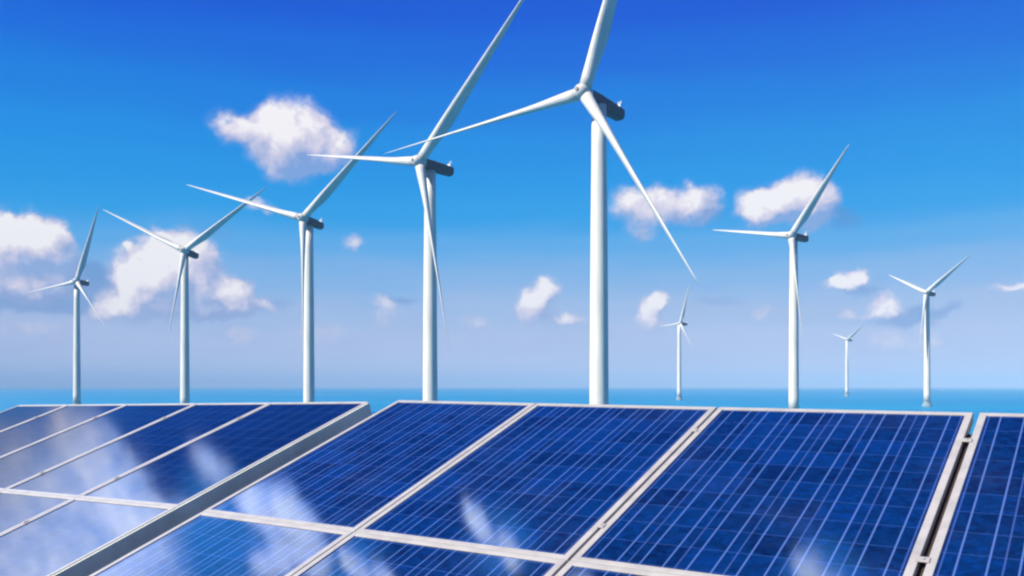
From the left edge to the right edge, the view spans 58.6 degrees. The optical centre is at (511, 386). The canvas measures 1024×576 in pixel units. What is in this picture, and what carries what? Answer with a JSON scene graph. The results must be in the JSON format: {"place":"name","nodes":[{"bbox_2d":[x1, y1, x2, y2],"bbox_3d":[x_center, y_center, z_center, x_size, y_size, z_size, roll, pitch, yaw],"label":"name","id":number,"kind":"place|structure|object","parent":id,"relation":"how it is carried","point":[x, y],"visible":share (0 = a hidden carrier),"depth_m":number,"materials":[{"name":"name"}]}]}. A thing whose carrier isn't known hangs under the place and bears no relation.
{"place":"outdoors","nodes":[
{"label":"outdoors","id":0,"kind":"place"},
{"bbox_2d":[0,387,1023,433],"bbox_3d":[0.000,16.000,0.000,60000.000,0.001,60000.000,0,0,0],"label":"sea","id":1,"kind":"structure","parent":0,"point":[976,401],"depth_m":1440.37,"materials":[{"name":"blue liquid"}]},
{"bbox_2d":[27,206,104,403],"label":"wind turbine","id":2,"kind":"object","parent":1,"relation":"in","point":[77,282],"visible":0.92,"depth_m":646.14,"materials":[{"name":"white paint"}]},
{"bbox_2d":[105,187,265,402],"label":"wind turbine","id":3,"kind":"object","parent":1,"relation":"in","point":[186,251],"visible":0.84,"depth_m":501.02,"materials":[{"name":"white paint"}]},
{"bbox_2d":[186,111,396,401],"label":"wind turbine","id":4,"kind":"object","parent":1,"relation":"in","point":[307,223],"visible":0.88,"depth_m":405.00,"materials":[{"name":"white paint"}]},
{"bbox_2d":[313,0,523,400],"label":"wind turbine","id":5,"kind":"object","parent":1,"relation":"in","point":[427,170],"visible":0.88,"depth_m":302.75,"materials":[{"name":"white paint"}]},
{"bbox_2d":[388,0,698,404],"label":"wind turbine","id":6,"kind":"object","parent":1,"relation":"in","point":[599,107],"visible":0.82,"depth_m":232.60,"materials":[{"name":"white paint"}]},
{"bbox_2d":[664,287,690,399],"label":"wind turbine","id":7,"kind":"object","parent":1,"relation":"in","point":[680,323],"visible":0.99,"depth_m":1072.51,"materials":[{"name":"white paint"}]},
{"bbox_2d":[716,145,848,408],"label":"wind turbine","id":8,"kind":"object","parent":1,"relation":"in","point":[793,236],"visible":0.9,"depth_m":448.92,"materials":[{"name":"white paint"}]},
{"bbox_2d":[832,325,862,395],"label":"wind turbine","id":9,"kind":"object","parent":1,"relation":"in","point":[846,363],"visible":0.99,"depth_m":1442.33,"materials":[{"name":"white paint"}]},
{"bbox_2d":[890,253,971,406],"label":"wind turbine","id":10,"kind":"object","parent":1,"relation":"in","point":[927,293],"visible":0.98,"depth_m":721.36,"materials":[{"name":"white paint"}]},
{"bbox_2d":[0,0,1023,386],"label":"sky","id":11,"kind":"structure","parent":0,"point":[737,112],"materials":[{"name":"blue"}]},
{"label":"ground","id":12,"kind":"structure","parent":0,"visible":0},
{"bbox_2d":[22,403,371,575],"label":"mounting rack","id":13,"kind":"object","parent":12,"relation":"on","point":[121,547],"visible":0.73,"depth_m":4.50,"materials":[{"name":"metal"}]},
{"bbox_2d":[0,405,65,431],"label":"solar panel","id":14,"kind":"object","parent":13,"relation":"attached to","point":[14,416],"visible":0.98,"depth_m":7.33,"materials":[{"name":"glass"}]},
{"bbox_2d":[0,491,75,534],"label":"solar panel","id":15,"kind":"object","parent":13,"relation":"attached to","point":[17,509],"visible":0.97,"depth_m":4.87,"materials":[{"name":"glass"}]},
{"bbox_2d":[0,404,126,456],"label":"solar panel","id":16,"kind":"object","parent":13,"relation":"attached to","point":[33,431],"visible":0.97,"depth_m":6.75,"materials":[{"name":"glass"}]},
{"bbox_2d":[0,498,175,575],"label":"solar panel","id":17,"kind":"object","parent":13,"relation":"attached to","point":[56,540],"visible":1,"depth_m":4.32,"materials":[{"name":"glass"}]},
{"bbox_2d":[0,403,196,490],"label":"solar panel","id":18,"kind":"object","parent":13,"relation":"attached to","point":[34,459],"visible":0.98,"depth_m":6.10,"materials":[{"name":"glass"}]},
{"bbox_2d":[3,403,269,497],"bbox_3d":[-2.253,0.373,5.624,0.770,0.042,1.411,-1,19,35],"label":"solar panel","id":19,"kind":"object","parent":13,"relation":"attached to","point":[76,477],"visible":0.91,"depth_m":5.54,"materials":[{"name":"glass"}]},
{"bbox_2d":[77,402,368,507],"bbox_3d":[-1.579,0.359,5.161,0.860,0.042,1.411,-1,19,35],"label":"solar panel","id":20,"kind":"object","parent":13,"relation":"attached to","point":[180,476],"visible":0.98,"depth_m":5.07,"materials":[{"name":"glass"}]},
{"bbox_2d":[203,400,535,531],"bbox_3d":[-0.651,0.353,4.544,0.960,0.042,1.456,1,20,34],"label":"solar panel","id":21,"kind":"object","parent":13,"relation":"attached to","point":[355,477],"visible":0.95,"depth_m":4.43,"materials":[{"name":"glass"}]},
{"bbox_2d":[597,428,971,575],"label":"mounting rack","id":22,"kind":"object","parent":12,"relation":"on","point":[924,560],"visible":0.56,"depth_m":3.05,"materials":[{"name":"metal"}]},
{"bbox_2d":[90,512,353,575],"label":"solar panel","id":23,"kind":"object","parent":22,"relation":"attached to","point":[206,544],"visible":0.99,"depth_m":3.77,"materials":[{"name":"glass"}]},
{"bbox_2d":[293,532,566,575],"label":"solar panel","id":24,"kind":"object","parent":22,"relation":"attached to","point":[358,554],"visible":0.98,"depth_m":3.36,"materials":[{"name":"glass"}]},
{"bbox_2d":[355,403,716,562],"bbox_3d":[0.165,0.361,3.993,0.997,0.042,1.456,1,20,34],"label":"solar panel","id":25,"kind":"object","parent":22,"relation":"attached to","point":[557,481],"visible":0.97,"depth_m":3.86,"materials":[{"name":"glass"}]},
{"bbox_2d":[555,561,682,575],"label":"solar panel","id":26,"kind":"object","parent":22,"relation":"attached to","point":[573,568],"visible":1,"depth_m":3.03,"materials":[{"name":"glass"}]},
{"bbox_2d":[571,407,973,575],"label":"solar panel","id":27,"kind":"object","parent":22,"relation":"attached to","point":[730,491],"visible":0.99,"depth_m":3.28,"materials":[{"name":"glass"}]},
{"bbox_2d":[922,413,1023,575],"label":"solar panel","id":28,"kind":"object","parent":22,"relation":"attached to","point":[980,531],"visible":1,"depth_m":2.94,"materials":[{"name":"glass"}]}
]}

